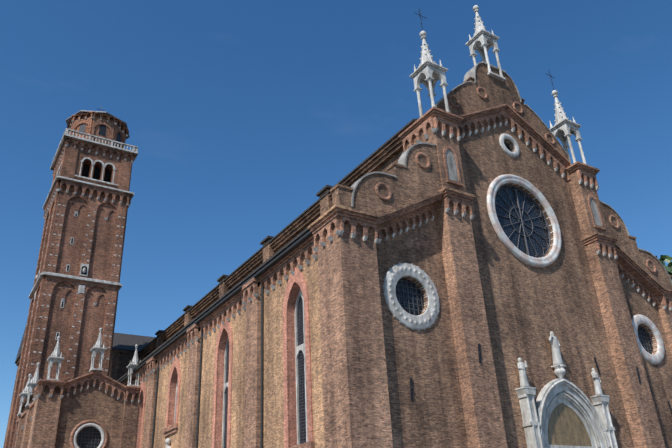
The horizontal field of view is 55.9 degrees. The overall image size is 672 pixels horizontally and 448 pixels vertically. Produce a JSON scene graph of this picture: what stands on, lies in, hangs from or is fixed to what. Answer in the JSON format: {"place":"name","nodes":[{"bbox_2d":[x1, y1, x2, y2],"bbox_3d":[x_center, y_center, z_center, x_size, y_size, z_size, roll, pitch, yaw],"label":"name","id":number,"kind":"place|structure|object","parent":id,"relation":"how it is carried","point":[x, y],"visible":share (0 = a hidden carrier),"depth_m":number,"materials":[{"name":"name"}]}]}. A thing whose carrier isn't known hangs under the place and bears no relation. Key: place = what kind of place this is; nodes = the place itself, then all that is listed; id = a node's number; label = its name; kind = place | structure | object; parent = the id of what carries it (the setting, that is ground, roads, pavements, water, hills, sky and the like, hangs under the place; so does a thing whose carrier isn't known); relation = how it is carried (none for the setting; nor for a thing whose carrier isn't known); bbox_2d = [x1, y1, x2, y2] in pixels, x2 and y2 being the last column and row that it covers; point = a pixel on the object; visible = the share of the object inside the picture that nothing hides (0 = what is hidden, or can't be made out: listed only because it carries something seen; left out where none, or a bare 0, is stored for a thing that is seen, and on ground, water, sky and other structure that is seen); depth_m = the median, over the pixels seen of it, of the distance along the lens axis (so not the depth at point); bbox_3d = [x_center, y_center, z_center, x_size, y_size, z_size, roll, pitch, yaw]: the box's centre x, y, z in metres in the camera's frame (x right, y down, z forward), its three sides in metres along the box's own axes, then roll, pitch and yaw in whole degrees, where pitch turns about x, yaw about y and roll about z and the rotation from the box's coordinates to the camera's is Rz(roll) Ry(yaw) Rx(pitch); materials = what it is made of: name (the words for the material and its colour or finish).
{"place":"outdoors","nodes":[
{"label":"outdoors","id":0,"kind":"place"},
{"bbox_2d":[8,141,130,447],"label":"campanile shaft","id":1,"kind":"object","parent":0,"point":[93,316],"visible":0.27,"depth_m":70.44,"materials":[{"name":"brown brick"}]},
{"bbox_2d":[131,249,324,447],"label":"flank wall","id":2,"kind":"structure","parent":0,"point":[273,409],"depth_m":37.00,"materials":[{"name":"brown brick"}]},
{"bbox_2d":[119,231,312,447],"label":"gutter and downspouts","id":3,"kind":"object","parent":2,"relation":"attached to","point":[291,248],"visible":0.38,"depth_m":41.28,"materials":[{"name":"brown metal"}]},
{"bbox_2d":[165,288,307,447],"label":"window frames","id":4,"kind":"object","parent":2,"relation":"in","point":[299,348],"visible":0.19,"depth_m":34.36,"materials":[{"name":"white stone"}]},
{"bbox_2d":[224,295,305,447],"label":"window panes","id":5,"kind":"structure","parent":4,"relation":"in","point":[301,385],"depth_m":33.84,"materials":[{"name":"black glass"}]},
{"bbox_2d":[0,0,671,447],"label":"sky","id":6,"kind":"structure","parent":0,"point":[237,113],"materials":[{"name":"blue"}]},
{"bbox_2d":[396,142,653,353],"bbox_3d":[11.890,0.532,40.113,22.100,13.960,0.186,13,-31,-29],"label":"facade glass","id":7,"kind":"object","parent":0,"point":[523,222],"visible":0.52,"depth_m":40.39,"materials":[{"name":"black glass"}]},
{"bbox_2d":[437,64,633,447],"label":"facade wall","id":8,"kind":"structure","parent":0,"point":[528,309],"depth_m":38.42,"materials":[{"name":"brown brick"}]},
{"label":"ground","id":9,"kind":"structure","parent":0,"visible":0},
{"bbox_2d":[5,128,137,447],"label":"campanile trim","id":10,"kind":"structure","parent":9,"relation":"on","point":[55,206],"depth_m":71.42,"materials":[{"name":"brown brick"}]},
{"bbox_2d":[66,106,129,148],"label":"belfry top","id":11,"kind":"object","parent":10,"relation":"on","point":[103,124],"visible":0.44,"depth_m":79.84,"materials":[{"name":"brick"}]},
{"bbox_2d":[14,370,140,447],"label":"chapel trim","id":12,"kind":"structure","parent":9,"relation":"on","point":[37,421],"depth_m":53.53,"materials":[{"name":"brown brick"}]},
{"bbox_2d":[17,374,32,415],"bbox_3d":[-29.444,16.230,60.262,1.190,3.932,1.190,13,-31,-29],"label":"pinnacle","id":13,"kind":"object","parent":12,"relation":"on","point":[23,394],"visible":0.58,"depth_m":59.86,"materials":[{"name":"stone"}]},
{"bbox_2d":[25,363,39,406],"bbox_3d":[-27.062,14.418,56.901,1.190,3.932,1.190,13,-31,-29],"label":"pinnacle","id":14,"kind":"object","parent":12,"relation":"on","point":[31,384],"visible":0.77,"depth_m":56.58,"materials":[{"name":"stone"}]},
{"bbox_2d":[46,336,63,379],"bbox_3d":[-23.889,11.472,53.909,1.190,3.932,1.190,13,-31,-29],"label":"pinnacle","id":15,"kind":"object","parent":12,"relation":"on","point":[56,358],"visible":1,"depth_m":53.62,"materials":[{"name":"stone"}]},
{"bbox_2d":[89,328,106,371],"bbox_3d":[-21.066,11.100,56.110,1.190,3.932,1.190,13,-31,-29],"label":"pinnacle","id":16,"kind":"object","parent":12,"relation":"on","point":[99,349],"visible":1,"depth_m":55.73,"materials":[{"name":"stone"}]},
{"bbox_2d":[126,344,140,385],"bbox_3d":[-18.192,12.822,57.218,1.190,3.932,1.190,13,-31,-29],"label":"pinnacle","id":17,"kind":"object","parent":12,"relation":"on","point":[132,366],"visible":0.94,"depth_m":56.87,"materials":[{"name":"stone"}]},
{"bbox_2d":[42,379,137,447],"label":"chapel front","id":18,"kind":"structure","parent":9,"relation":"on","point":[91,402],"depth_m":53.89,"materials":[{"name":"brick"}]},
{"bbox_2d":[77,427,100,447],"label":"window pane","id":19,"kind":"structure","parent":18,"relation":"in","point":[88,437],"depth_m":53.14,"materials":[{"name":"black glass"}]},
{"bbox_2d":[122,204,360,447],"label":"flank trim","id":20,"kind":"structure","parent":9,"relation":"on","point":[326,243],"depth_m":34.05,"materials":[{"name":"brown brick"}]},
{"bbox_2d":[3,118,632,447],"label":"roof","id":21,"kind":"structure","parent":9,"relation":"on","point":[385,155],"depth_m":55.42,"materials":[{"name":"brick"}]},
{"bbox_2d":[332,144,671,289],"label":"facade parapets","id":22,"kind":"object","parent":21,"relation":"on","point":[413,182],"visible":0.71,"depth_m":35.06,"materials":[{"name":"brown brick"}]},
{"bbox_2d":[351,61,671,283],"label":"coping","id":23,"kind":"object","parent":22,"relation":"on","point":[404,155],"visible":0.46,"depth_m":44.50,"materials":[{"name":"grey stone"}]},
{"bbox_2d":[376,210,467,447],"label":"wall","id":24,"kind":"structure","parent":9,"relation":"on","point":[430,414],"depth_m":30.99,"materials":[{"name":"brick"}]},
{"bbox_2d":[330,76,671,447],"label":"facade trim","id":25,"kind":"structure","parent":9,"relation":"on","point":[450,201],"depth_m":35.29,"materials":[{"name":"brown brick"}]},
{"bbox_2d":[409,31,449,116],"bbox_3d":[6.032,-9.652,41.041,1.790,7.466,1.790,13,-31,-29],"label":"pinnacle","id":26,"kind":"object","parent":25,"relation":"on","point":[428,72],"visible":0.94,"depth_m":40.63,"materials":[{"name":"stone"}]},
{"bbox_2d":[383,133,519,330],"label":"round window frames","id":27,"kind":"structure","parent":25,"relation":"attached to","point":[428,317],"depth_m":32.42,"materials":[{"name":"stone"}]},
{"bbox_2d":[465,5,505,81],"bbox_3d":[10.994,-13.572,47.408,1.790,7.466,1.790,13,-31,-29],"label":"pinnacle","id":28,"kind":"object","parent":25,"relation":"on","point":[482,41],"visible":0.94,"depth_m":46.97,"materials":[{"name":"stone"}]},
{"bbox_2d":[402,116,598,189],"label":"cornice","id":29,"kind":"structure","parent":25,"relation":"on","point":[417,131],"depth_m":38.82,"materials":[{"name":"brick"}]},
{"bbox_2d":[487,174,560,266],"bbox_3d":[11.901,-0.193,40.389,6.440,6.440,0.770,13,-31,-29],"label":"round window frame","id":30,"kind":"object","parent":25,"relation":"attached to","point":[496,184],"visible":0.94,"depth_m":39.86,"materials":[{"name":"white stone"}]},
{"bbox_2d":[410,344,671,413],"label":"slit windows","id":31,"kind":"structure","parent":25,"relation":"on","point":[411,381],"depth_m":32.31,"materials":[{"name":"grey metal"}]},
{"bbox_2d":[515,365,617,447],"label":"portal","id":32,"kind":"object","parent":25,"relation":"attached to","point":[561,412],"visible":1,"depth_m":34.80,"materials":[{"name":"stone"}]},
{"bbox_2d":[517,358,529,386],"bbox_3d":[10.043,8.001,34.008,0.647,1.684,0.468,13,-31,-29],"label":"madonna statue","id":33,"kind":"object","parent":32,"relation":"on","point":[522,366],"visible":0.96,"depth_m":33.86,"materials":[{"name":"stone"}]},
{"bbox_2d":[549,331,565,367],"bbox_3d":[12.537,7.152,36.248,0.839,2.076,0.534,13,-31,-29],"label":"christ statue","id":34,"kind":"object","parent":32,"relation":"on","point":[556,352],"visible":0.98,"depth_m":36.06,"materials":[{"name":"stone"}]},
{"bbox_2d":[591,368,602,394],"bbox_3d":[15.234,9.248,37.031,0.639,1.661,0.428,13,-31,-29],"label":"saint statue","id":35,"kind":"object","parent":32,"relation":"on","point":[597,382],"visible":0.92,"depth_m":36.88,"materials":[{"name":"stone"}]},
{"bbox_2d":[549,90,585,163],"bbox_3d":[17.129,-7.023,47.487,1.790,7.466,1.790,13,-31,-29],"label":"pinnacle","id":36,"kind":"object","parent":25,"relation":"on","point":[564,128],"visible":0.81,"depth_m":47.18,"materials":[{"name":"stone"}]},
{"bbox_2d":[618,270,671,447],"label":"wall","id":37,"kind":"structure","parent":25,"relation":"attached to","point":[659,377],"depth_m":41.63,"materials":[{"name":"brick"}]},
{"bbox_2d":[631,314,664,364],"bbox_3d":[20.661,7.735,42.295,3.400,3.400,0.610,13,-31,-29],"label":"round window frame","id":38,"kind":"object","parent":25,"relation":"attached to","point":[657,357],"visible":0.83,"depth_m":42.20,"materials":[{"name":"white stone"}]},
{"bbox_2d":[656,255,671,274],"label":"tree","id":39,"kind":"object","parent":9,"relation":"on","point":[667,259],"visible":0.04,"depth_m":56.81,"materials":[{"name":"green plant"}]}
]}

